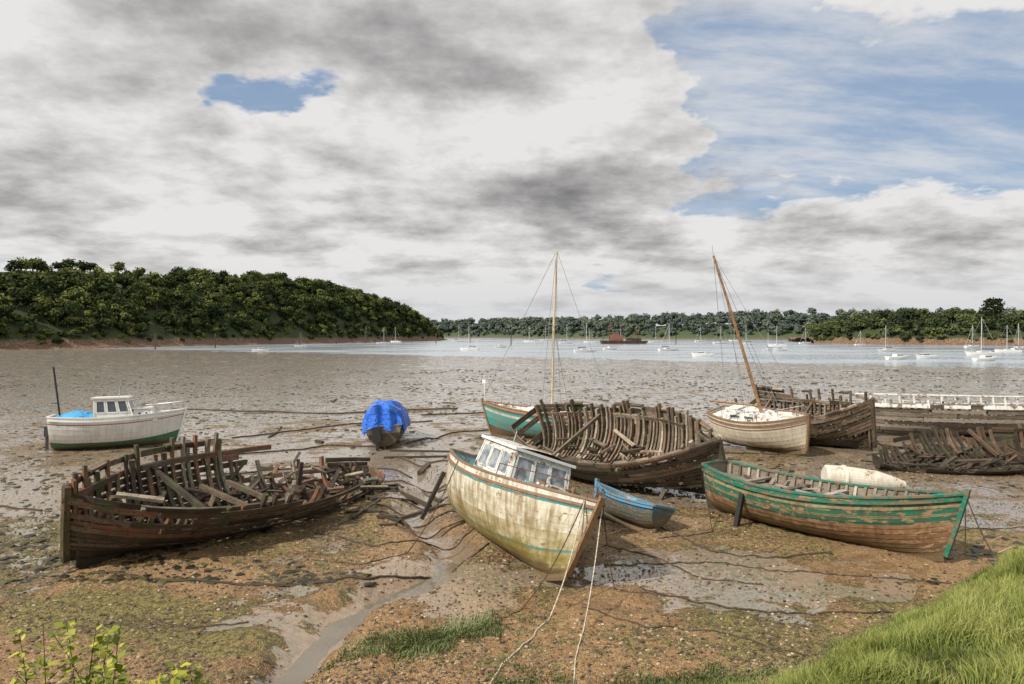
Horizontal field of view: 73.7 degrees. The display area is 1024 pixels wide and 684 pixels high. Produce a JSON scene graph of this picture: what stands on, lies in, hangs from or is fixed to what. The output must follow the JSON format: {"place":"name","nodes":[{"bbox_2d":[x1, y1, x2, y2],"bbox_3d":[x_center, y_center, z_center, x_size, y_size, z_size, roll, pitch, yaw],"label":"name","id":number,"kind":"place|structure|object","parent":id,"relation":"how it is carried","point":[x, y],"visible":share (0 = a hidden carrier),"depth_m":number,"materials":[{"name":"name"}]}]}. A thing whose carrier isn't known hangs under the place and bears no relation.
{"place":"outdoors","nodes":[
{"label":"outdoors","id":0,"kind":"place"},
{"bbox_2d":[0,271,446,349],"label":"wooded headland","id":1,"kind":"structure","parent":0,"point":[86,340],"depth_m":338.81,"materials":[{"name":"green plant"}]},
{"bbox_2d":[4,257,126,271],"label":"hilltop trees","id":2,"kind":"object","parent":1,"relation":"on","point":[38,264],"visible":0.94,"depth_m":361.69,"materials":[{"name":"green plant"}]},
{"bbox_2d":[0,265,443,344],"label":"headland woodland","id":3,"kind":"object","parent":1,"relation":"on","point":[46,287],"visible":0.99,"depth_m":358.96,"materials":[{"name":"green plant"}]},
{"bbox_2d":[269,562,457,683],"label":"stream water","id":4,"kind":"structure","parent":0,"point":[304,666],"depth_m":13.39,"materials":[{"name":"grey liquid"}]},
{"bbox_2d":[0,348,1023,683],"bbox_3d":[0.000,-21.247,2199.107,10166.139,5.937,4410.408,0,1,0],"label":"mudflat ground","id":5,"kind":"structure","parent":0,"point":[256,640],"depth_m":17.96,"materials":[{"name":"brown soil"}]},
{"bbox_2d":[0,505,42,510],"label":"mooring rope","id":6,"kind":"object","parent":5,"relation":"on","point":[27,508],"visible":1,"depth_m":21.41,"materials":[{"name":"fabric"}]},
{"bbox_2d":[7,620,214,683],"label":"leafy shrub","id":7,"kind":"object","parent":5,"relation":"on","point":[181,675],"visible":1,"depth_m":6.10,"materials":[{"name":"green plant"}]},
{"bbox_2d":[44,367,187,449],"bbox_3d":[-19.188,3.199,33.255,6.115,4.070,2.432,0,-2,-24],"label":"cabin cruiser","id":8,"kind":"object","parent":5,"relation":"on","point":[119,421],"visible":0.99,"depth_m":32.41,"materials":[{"name":"white paint"}]},
{"bbox_2d":[151,618,248,628],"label":"mooring rope","id":9,"kind":"object","parent":5,"relation":"on","point":[162,621],"visible":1,"depth_m":12.90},
{"bbox_2d":[60,432,387,566],"bbox_3d":[-7.486,4.143,19.701,3.777,2.483,10.168,21,12,32],"label":"shipwreck","id":10,"kind":"object","parent":5,"relation":"on","point":[205,513],"visible":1,"depth_m":18.02,"materials":[{"name":"brown wood"}]},
{"bbox_2d":[283,462,314,501],"bbox_3d":[-6.450,4.277,20.787,0.966,1.259,0.736,0,1,0],"label":"rusted engine","id":11,"kind":"object","parent":10,"relation":"on","point":[302,493],"visible":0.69,"depth_m":20.68,"materials":[{"name":"metal"}]},
{"bbox_2d":[110,465,412,477],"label":"mooring rope","id":12,"kind":"object","parent":5,"relation":"on","point":[295,467],"visible":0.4,"depth_m":27.40,"materials":[{"name":"brown fabric"}]},
{"bbox_2d":[259,529,269,533],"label":"driftwood timber","id":13,"kind":"object","parent":5,"relation":"on","point":[266,531],"visible":0.36,"depth_m":18.90,"materials":[{"name":"brown wood"}]},
{"bbox_2d":[266,527,274,531],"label":"driftwood timber","id":14,"kind":"object","parent":5,"relation":"on","point":[271,529],"visible":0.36,"depth_m":18.96,"materials":[{"name":"brown wood"}]},
{"bbox_2d":[93,543,488,586],"bbox_3d":[-4.931,5.404,15.735,9.204,0.507,1.737,0,1,-11],"label":"mooring rope","id":15,"kind":"object","parent":5,"relation":"on","point":[299,583],"visible":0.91,"depth_m":15.17,"materials":[{"name":"brown fabric"}]},
{"bbox_2d":[232,444,387,454],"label":"mooring rope","id":16,"kind":"object","parent":5,"relation":"on","point":[307,448],"visible":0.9,"depth_m":32.92,"materials":[{"name":"brown fabric"}]},
{"bbox_2d":[172,408,457,413],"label":"mooring rope","id":17,"kind":"object","parent":5,"relation":"on","point":[304,412],"visible":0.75,"depth_m":48.30,"materials":[{"name":"fabric"}]},
{"bbox_2d":[232,420,432,437],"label":"mooring rope","id":18,"kind":"object","parent":5,"relation":"on","point":[312,428],"visible":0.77,"depth_m":38.91,"materials":[{"name":"brown fabric"}]},
{"bbox_2d":[256,480,445,492],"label":"mooring rope","id":19,"kind":"object","parent":5,"relation":"on","point":[392,481],"visible":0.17,"depth_m":25.03,"materials":[{"name":"fabric"}]},
{"bbox_2d":[344,510,381,512],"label":"driftwood timber","id":20,"kind":"object","parent":5,"relation":"on","point":[376,511],"visible":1,"depth_m":20.77,"materials":[{"name":"brown wood"}]},
{"bbox_2d":[351,499,380,519],"bbox_3d":[-4.510,5.188,21.207,0.115,0.227,1.783,0,1,15],"label":"driftwood timber","id":21,"kind":"object","parent":5,"relation":"on","point":[356,515],"visible":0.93,"depth_m":20.85,"materials":[{"name":"brown wood"}]},
{"bbox_2d":[362,494,377,500],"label":"driftwood timber","id":22,"kind":"object","parent":5,"relation":"on","point":[370,497],"visible":0.57,"depth_m":22.37,"materials":[{"name":"brown wood"}]},
{"bbox_2d":[307,461,457,564],"bbox_3d":[-2.993,4.256,17.093,4.002,2.145,1.039,0,1,-27],"label":"mooring rope","id":23,"kind":"object","parent":5,"relation":"on","point":[411,546],"visible":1,"depth_m":16.87,"materials":[{"name":"brown fabric"}]},
{"bbox_2d":[362,399,410,450],"bbox_3d":[-6.396,4.078,35.102,2.415,2.432,5.670,-4,1,-5],"label":"covered motorboat","id":24,"kind":"object","parent":5,"relation":"on","point":[385,423],"visible":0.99,"depth_m":32.61,"materials":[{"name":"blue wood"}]},
{"bbox_2d":[376,486,397,489],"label":"driftwood timber","id":25,"kind":"object","parent":5,"relation":"on","point":[391,488],"visible":0.5,"depth_m":23.80,"materials":[{"name":"brown wood"}]},
{"bbox_2d":[379,523,396,526],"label":"driftwood timber","id":26,"kind":"object","parent":5,"relation":"on","point":[386,524],"visible":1,"depth_m":19.26,"materials":[{"name":"brown wood"}]},
{"bbox_2d":[376,514,401,523],"bbox_3d":[-3.592,5.165,19.901,0.819,0.179,0.149,0,1,28],"label":"driftwood timber","id":27,"kind":"object","parent":5,"relation":"on","point":[396,520],"visible":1,"depth_m":19.80,"materials":[{"name":"brown wood"}]},
{"bbox_2d":[380,490,397,491],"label":"driftwood timber","id":28,"kind":"object","parent":5,"relation":"on","point":[389,490],"visible":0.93,"depth_m":23.55,"materials":[{"name":"brown wood"}]},
{"bbox_2d":[381,515,397,519],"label":"driftwood timber","id":29,"kind":"object","parent":5,"relation":"on","point":[384,516],"visible":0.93,"depth_m":19.91,"materials":[{"name":"brown wood"}]},
{"bbox_2d":[382,484,397,486],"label":"driftwood timber","id":30,"kind":"object","parent":5,"relation":"on","point":[393,485],"visible":0.36,"depth_m":24.30,"materials":[{"name":"brown wood"}]},
{"bbox_2d":[315,528,473,550],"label":"mooring rope","id":31,"kind":"object","parent":5,"relation":"on","point":[397,541],"visible":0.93,"depth_m":18.16,"materials":[{"name":"brown fabric"}]},
{"bbox_2d":[357,509,455,527],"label":"mooring rope","id":32,"kind":"object","parent":5,"relation":"on","point":[386,512],"visible":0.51,"depth_m":20.63,"materials":[{"name":"brown fabric"}]},
{"bbox_2d":[398,498,417,503],"bbox_3d":[-3.492,5.358,23.043,0.120,0.437,1.113,0,1,23],"label":"driftwood timber","id":33,"kind":"object","parent":5,"relation":"on","point":[401,499],"visible":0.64,"depth_m":22.88,"materials":[{"name":"brown wood"}]},
{"bbox_2d":[374,503,450,517],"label":"mooring rope","id":34,"kind":"object","parent":5,"relation":"on","point":[399,513],"visible":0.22,"depth_m":21.61,"materials":[{"name":"brown fabric"}]},
{"bbox_2d":[378,496,447,509],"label":"mooring rope","id":35,"kind":"object","parent":5,"relation":"on","point":[408,502],"visible":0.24,"depth_m":22.67,"materials":[{"name":"brown fabric"}]},
{"bbox_2d":[398,489,431,506],"bbox_3d":[-3.490,5.327,23.418,1.788,0.520,0.146,0,1,32],"label":"driftwood timber","id":36,"kind":"object","parent":5,"relation":"on","point":[415,499],"visible":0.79,"depth_m":23.28,"materials":[{"name":"brown wood"}]},
{"bbox_2d":[390,449,449,452],"bbox_3d":[-4.000,5.100,31.862,3.501,0.122,0.120,0,1,9],"label":"driftwood timber","id":37,"kind":"object","parent":5,"relation":"on","point":[397,450],"visible":0.71,"depth_m":31.85,"materials":[{"name":"brown wood"}]},
{"bbox_2d":[379,512,463,539],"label":"mooring rope","id":38,"kind":"object","parent":5,"relation":"on","point":[404,525],"visible":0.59,"depth_m":19.53,"materials":[{"name":"brown fabric"}]},
{"bbox_2d":[399,503,445,519],"bbox_3d":[-2.782,5.285,21.228,1.466,0.400,0.123,0,1,-20],"label":"driftwood timber","id":39,"kind":"object","parent":5,"relation":"on","point":[407,516],"visible":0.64,"depth_m":21.14,"materials":[{"name":"brown wood"}]},
{"bbox_2d":[398,457,447,466],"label":"mooring rope","id":40,"kind":"object","parent":5,"relation":"on","point":[420,465],"visible":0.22,"depth_m":29.75,"materials":[{"name":"brown fabric"}]},
{"bbox_2d":[417,463,430,475],"bbox_3d":[-3.601,5.231,28.061,0.250,0.373,0.939,0,1,16],"label":"driftwood timber","id":41,"kind":"object","parent":5,"relation":"on","point":[422,469],"visible":0.93,"depth_m":27.87,"materials":[{"name":"brown wood"}]},
{"bbox_2d":[384,455,477,458],"bbox_3d":[-3.200,5.130,30.562,5.000,0.100,0.120,0,1,-6],"label":"driftwood timber","id":42,"kind":"object","parent":5,"relation":"on","point":[431,456],"visible":0.64,"depth_m":30.42,"materials":[{"name":"brown wood"}]},
{"bbox_2d":[428,496,443,502],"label":"driftwood timber","id":43,"kind":"object","parent":5,"relation":"on","point":[436,499],"visible":0.71,"depth_m":23.00,"materials":[{"name":"brown wood"}]},
{"bbox_2d":[407,429,488,442],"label":"mooring rope","id":44,"kind":"object","parent":5,"relation":"on","point":[447,434],"visible":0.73,"depth_m":37.16,"materials":[{"name":"brown fabric"}]},
{"bbox_2d":[423,412,483,414],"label":"mooring rope","id":45,"kind":"object","parent":5,"relation":"on","point":[453,413],"visible":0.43,"depth_m":46.76,"materials":[{"name":"fabric"}]},
{"bbox_2d":[415,486,593,498],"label":"mooring rope","id":46,"kind":"object","parent":5,"relation":"on","point":[437,491],"visible":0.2,"depth_m":24.62,"materials":[{"name":"brown fabric"}]},
{"bbox_2d":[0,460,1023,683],"bbox_3d":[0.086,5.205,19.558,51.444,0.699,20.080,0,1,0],"label":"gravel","id":47,"kind":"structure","parent":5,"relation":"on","point":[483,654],"depth_m":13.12,"materials":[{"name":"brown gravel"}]},
{"bbox_2d":[0,369,1023,586],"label":"seaweed","id":48,"kind":"object","parent":5,"relation":"on","point":[115,578],"visible":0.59,"depth_m":20.42,"materials":[{"name":"brown plant"}]},
{"bbox_2d":[420,431,605,581],"bbox_3d":[0.123,3.954,17.710,3.084,3.119,7.484,21,-8,-23],"label":"fishing boat","id":49,"kind":"object","parent":5,"relation":"on","point":[520,502],"visible":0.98,"depth_m":15.96,"materials":[{"name":"white paint"}]},
{"bbox_2d":[490,499,584,683],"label":"mooring rope","id":50,"kind":"object","parent":5,"relation":"on","point":[516,651],"visible":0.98,"depth_m":13.38,"materials":[{"name":"beige fabric"}]},
{"bbox_2d":[497,501,583,643],"bbox_3d":[0.412,4.366,13.465,0.666,2.010,3.215,0,1,33],"label":"mooring rope","id":51,"kind":"object","parent":5,"relation":"on","point":[548,572],"visible":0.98,"depth_m":14.05,"materials":[{"name":"brown fabric"}]},
{"bbox_2d":[480,251,612,438],"bbox_3d":[1.744,0.233,35.591,7.835,9.947,2.460,0,-1,30],"label":"sailing yacht","id":52,"kind":"object","parent":5,"relation":"on","point":[500,417],"visible":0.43,"depth_m":35.72,"materials":[{"name":"teal paint"}]},
{"bbox_2d":[314,605,823,683],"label":"saltmarsh plants","id":53,"kind":"object","parent":5,"relation":"on","point":[419,636],"visible":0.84,"depth_m":11.67,"materials":[{"name":"green plant"}]},
{"bbox_2d":[573,507,602,683],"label":"mooring rope","id":54,"kind":"object","parent":5,"relation":"on","point":[588,600],"visible":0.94,"depth_m":13.04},
{"bbox_2d":[510,399,725,500],"bbox_3d":[3.866,3.970,25.403,4.020,2.526,9.770,-34,21,-34],"label":"shipwreck","id":55,"kind":"object","parent":5,"relation":"on","point":[609,450],"visible":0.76,"depth_m":25.50,"materials":[{"name":"brown wood"}]},
{"bbox_2d":[594,478,675,531],"bbox_3d":[3.301,4.744,19.770,1.390,1.033,2.735,20,-9,-37],"label":"rowing dinghy","id":56,"kind":"object","parent":5,"relation":"on","point":[621,507],"visible":0.93,"depth_m":19.02,"materials":[{"name":"blue wood"}]},
{"bbox_2d":[603,505,688,597],"bbox_3d":[2.803,4.411,14.452,1.834,1.902,0.181,0,1,17],"label":"mooring rope","id":57,"kind":"object","parent":5,"relation":"on","point":[611,571],"visible":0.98,"depth_m":14.68,"materials":[{"name":"brown fabric"}]},
{"bbox_2d":[605,544,762,584],"bbox_3d":[3.805,5.301,16.153,4.119,0.115,0.555,1,1,42],"label":"mooring rope","id":58,"kind":"object","parent":5,"relation":"on","point":[683,569],"visible":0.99,"depth_m":15.78,"materials":[{"name":"brown fabric"}]},
{"bbox_2d":[658,466,712,538],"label":"mooring rope","id":59,"kind":"object","parent":5,"relation":"on","point":[708,513],"visible":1,"depth_m":19.20,"materials":[{"name":"brown fabric"}]},
{"bbox_2d":[582,606,804,655],"bbox_3d":[3.216,5.351,12.695,4.117,0.124,0.358,0,1,25],"label":"mooring rope","id":60,"kind":"object","parent":5,"relation":"on","point":[694,630],"visible":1,"depth_m":12.70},
{"bbox_2d":[660,527,832,558],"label":"mooring rope","id":61,"kind":"object","parent":5,"relation":"on","point":[750,554],"visible":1,"depth_m":17.06,"materials":[{"name":"brown fabric"}]},
{"bbox_2d":[725,452,775,454],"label":"mooring rope","id":62,"kind":"object","parent":5,"relation":"on","point":[747,452],"visible":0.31,"depth_m":31.27,"materials":[{"name":"brown fabric"}]},
{"bbox_2d":[706,248,810,454],"bbox_3d":[10.850,0.299,31.601,2.922,9.928,5.385,-14,8,-31],"label":"sailboat","id":63,"kind":"object","parent":5,"relation":"on","point":[758,426],"visible":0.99,"depth_m":31.46,"materials":[{"name":"white paint"}]},
{"bbox_2d":[642,588,915,615],"bbox_3d":[7.877,4.639,13.941,10.222,1.599,1.067,0,1,2],"label":"mooring rope","id":64,"kind":"object","parent":5,"relation":"on","point":[799,612],"visible":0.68,"depth_m":13.60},
{"bbox_2d":[604,561,956,583],"bbox_3d":[6.050,5.327,15.977,7.704,0.115,0.667,0,1,9],"label":"mooring rope","id":65,"kind":"object","parent":5,"relation":"on","point":[781,570],"visible":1,"depth_m":15.86,"materials":[{"name":"brown fabric"}]},
{"bbox_2d":[734,384,876,450],"bbox_3d":[14.773,3.795,34.046,3.113,3.030,6.773,-28,17,-35],"label":"shipwreck","id":66,"kind":"object","parent":5,"relation":"on","point":[851,425],"visible":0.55,"depth_m":32.45,"materials":[{"name":"brown wood"}]},
{"bbox_2d":[701,459,970,561],"bbox_3d":[8.384,4.399,18.755,2.458,2.003,7.315,1,0,-38],"label":"wooden boat","id":67,"kind":"object","parent":5,"relation":"on","point":[924,524],"visible":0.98,"depth_m":17.63,"materials":[{"name":"green wood"}]},
{"bbox_2d":[664,541,1023,683],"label":"bank grass","id":68,"kind":"structure","parent":5,"relation":"on","point":[989,609],"depth_m":8.46,"materials":[{"name":"green plant"}]},
{"bbox_2d":[821,465,905,488],"bbox_3d":[10.479,4.594,20.384,2.336,1.836,0.814,0,1,0],"label":"dinghy","id":69,"kind":"object","parent":5,"relation":"on","point":[843,473],"visible":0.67,"depth_m":20.08,"materials":[{"name":"white wood"}]},
{"bbox_2d":[852,393,1023,436],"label":"derelict barge hull","id":70,"kind":"object","parent":5,"relation":"on","point":[964,420],"visible":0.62,"depth_m":35.90,"materials":[{"name":"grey wood"}]},
{"bbox_2d":[866,423,1023,475],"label":"collapsed wreck","id":71,"kind":"object","parent":5,"relation":"on","point":[938,458],"visible":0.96,"depth_m":28.87,"materials":[{"name":"brown wood"}]},
{"bbox_2d":[967,499,999,560],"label":"mooring rope","id":72,"kind":"object","parent":5,"relation":"on","point":[980,529],"visible":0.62,"depth_m":15.63,"materials":[{"name":"fabric"}]},
{"bbox_2d":[958,526,1023,531],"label":"mooring rope","id":73,"kind":"object","parent":5,"relation":"on","point":[992,528],"visible":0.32,"depth_m":19.33,"materials":[{"name":"brown fabric"}]},
{"bbox_2d":[965,509,1023,554],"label":"mooring rope","id":74,"kind":"object","parent":5,"relation":"on","point":[965,539],"visible":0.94,"depth_m":16.62,"materials":[{"name":"fabric"}]},
{"bbox_2d":[0,0,1023,327],"label":"sky","id":75,"kind":"structure","parent":0,"point":[436,158],"materials":[{"name":"white"}]},
{"bbox_2d":[88,338,1023,368],"bbox_3d":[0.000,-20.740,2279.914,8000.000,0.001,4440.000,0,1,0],"label":"water","id":76,"kind":"structure","parent":0,"point":[833,354],"depth_m":245.21,"materials":[{"name":"grey liquid"}]},
{"bbox_2d":[252,348,268,351],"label":"moored motorboat","id":77,"kind":"object","parent":76,"relation":"on","point":[258,349],"visible":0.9,"depth_m":231.39,"materials":[{"name":"white paint"}]},
{"bbox_2d":[460,332,478,349],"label":"moored sailboat","id":78,"kind":"object","parent":76,"relation":"on","point":[470,346],"visible":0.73,"depth_m":249.29,"materials":[{"name":"white paint"}]},
{"bbox_2d":[574,323,597,351],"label":"moored sailboat","id":79,"kind":"object","parent":76,"relation":"on","point":[587,350],"visible":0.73,"depth_m":224.72,"materials":[{"name":"white paint"}]},
{"bbox_2d":[603,346,616,349],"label":"moored motorboat","id":80,"kind":"object","parent":76,"relation":"on","point":[611,348],"visible":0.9,"depth_m":259.47,"materials":[{"name":"white paint"}]},
{"bbox_2d":[600,323,647,343],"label":"work barge","id":81,"kind":"object","parent":76,"relation":"on","point":[615,338],"visible":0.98,"depth_m":412.01,"materials":[{"name":"brown metal"}]},
{"bbox_2d":[658,328,677,350],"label":"moored sailboat","id":82,"kind":"object","parent":76,"relation":"on","point":[670,349],"visible":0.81,"depth_m":239.42,"materials":[{"name":"white paint"}]},
{"bbox_2d":[695,328,704,341],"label":"moored sailboat","id":83,"kind":"object","parent":76,"relation":"on","point":[699,340],"visible":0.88,"depth_m":519.98,"materials":[{"name":"white paint"}]},
{"bbox_2d":[691,352,712,356],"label":"moored motorboat","id":84,"kind":"object","parent":76,"relation":"on","point":[701,354],"visible":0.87,"depth_m":179.39,"materials":[{"name":"white paint"}]},
{"bbox_2d":[713,340,726,343],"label":"moored sailboat","id":85,"kind":"object","parent":76,"relation":"on","point":[719,342],"visible":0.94,"depth_m":419.06,"materials":[{"name":"white paint"}]},
{"bbox_2d":[768,328,786,345],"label":"moored sailboat","id":86,"kind":"object","parent":76,"relation":"on","point":[776,344],"visible":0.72,"depth_m":329.92,"materials":[{"name":"white paint"}]},
{"bbox_2d":[773,347,786,350],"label":"moored motorboat","id":87,"kind":"object","parent":76,"relation":"on","point":[778,349],"visible":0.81,"depth_m":239.19,"materials":[{"name":"white paint"}]},
{"bbox_2d":[799,334,810,343],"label":"moored sailboat","id":88,"kind":"object","parent":76,"relation":"on","point":[805,342],"visible":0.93,"depth_m":419.30,"materials":[{"name":"white paint"}]},
{"bbox_2d":[878,329,895,351],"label":"moored sailboat","id":89,"kind":"object","parent":76,"relation":"on","point":[886,350],"visible":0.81,"depth_m":229.43,"materials":[{"name":"white paint"}]},
{"bbox_2d":[885,354,907,358],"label":"moored motorboat","id":90,"kind":"object","parent":76,"relation":"on","point":[897,356],"visible":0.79,"depth_m":159.42,"materials":[{"name":"white paint"}]},
{"bbox_2d":[916,353,937,358],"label":"moored motorboat","id":91,"kind":"object","parent":76,"relation":"on","point":[925,356],"visible":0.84,"depth_m":164.41,"materials":[{"name":"white paint"}]},
{"bbox_2d":[964,327,978,347],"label":"moored sailboat","id":92,"kind":"object","parent":76,"relation":"on","point":[972,346],"visible":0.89,"depth_m":299.46,"materials":[{"name":"white paint"}]},
{"bbox_2d":[964,317,1001,354],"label":"moored sailboat","id":93,"kind":"object","parent":76,"relation":"on","point":[981,352],"visible":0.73,"depth_m":189.69,"materials":[{"name":"white paint"}]},
{"bbox_2d":[972,355,996,360],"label":"moored motorboat","id":94,"kind":"object","parent":76,"relation":"on","point":[986,358],"visible":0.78,"depth_m":149.38,"materials":[{"name":"white paint"}]},
{"bbox_2d":[994,328,1021,351],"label":"moored sailboat","id":95,"kind":"object","parent":76,"relation":"on","point":[1005,350],"visible":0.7,"depth_m":224.61,"materials":[{"name":"white paint"}]},
{"bbox_2d":[1011,323,1023,349],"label":"moored sailboat","id":96,"kind":"object","parent":76,"relation":"on","point":[1018,348],"visible":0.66,"depth_m":260.18,"materials":[{"name":"white paint"}]},
{"bbox_2d":[441,323,807,339],"bbox_3d":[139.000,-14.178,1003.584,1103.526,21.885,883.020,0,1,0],"label":"shore hills","id":97,"kind":"structure","parent":0,"point":[684,333],"depth_m":752.98,"materials":[{"name":"green plant"}]},
{"bbox_2d":[429,306,1018,335],"bbox_3d":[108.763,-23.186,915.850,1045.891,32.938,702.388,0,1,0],"label":"shore woodland","id":98,"kind":"object","parent":97,"relation":"on","point":[795,320],"visible":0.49,"depth_m":771.66,"materials":[{"name":"green plant"}]},
{"bbox_2d":[788,322,1023,345],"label":"rocky point","id":99,"kind":"structure","parent":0,"point":[951,339],"depth_m":373.47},
{"bbox_2d":[805,307,1023,341],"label":"point woodland","id":100,"kind":"object","parent":99,"relation":"on","point":[966,319],"visible":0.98,"depth_m":381.60,"materials":[{"name":"green plant"}]},
{"bbox_2d":[979,297,1006,316],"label":"pine tree","id":101,"kind":"object","parent":99,"relation":"on","point":[992,303],"visible":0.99,"depth_m":370.73,"materials":[{"name":"green plant"}]}
]}

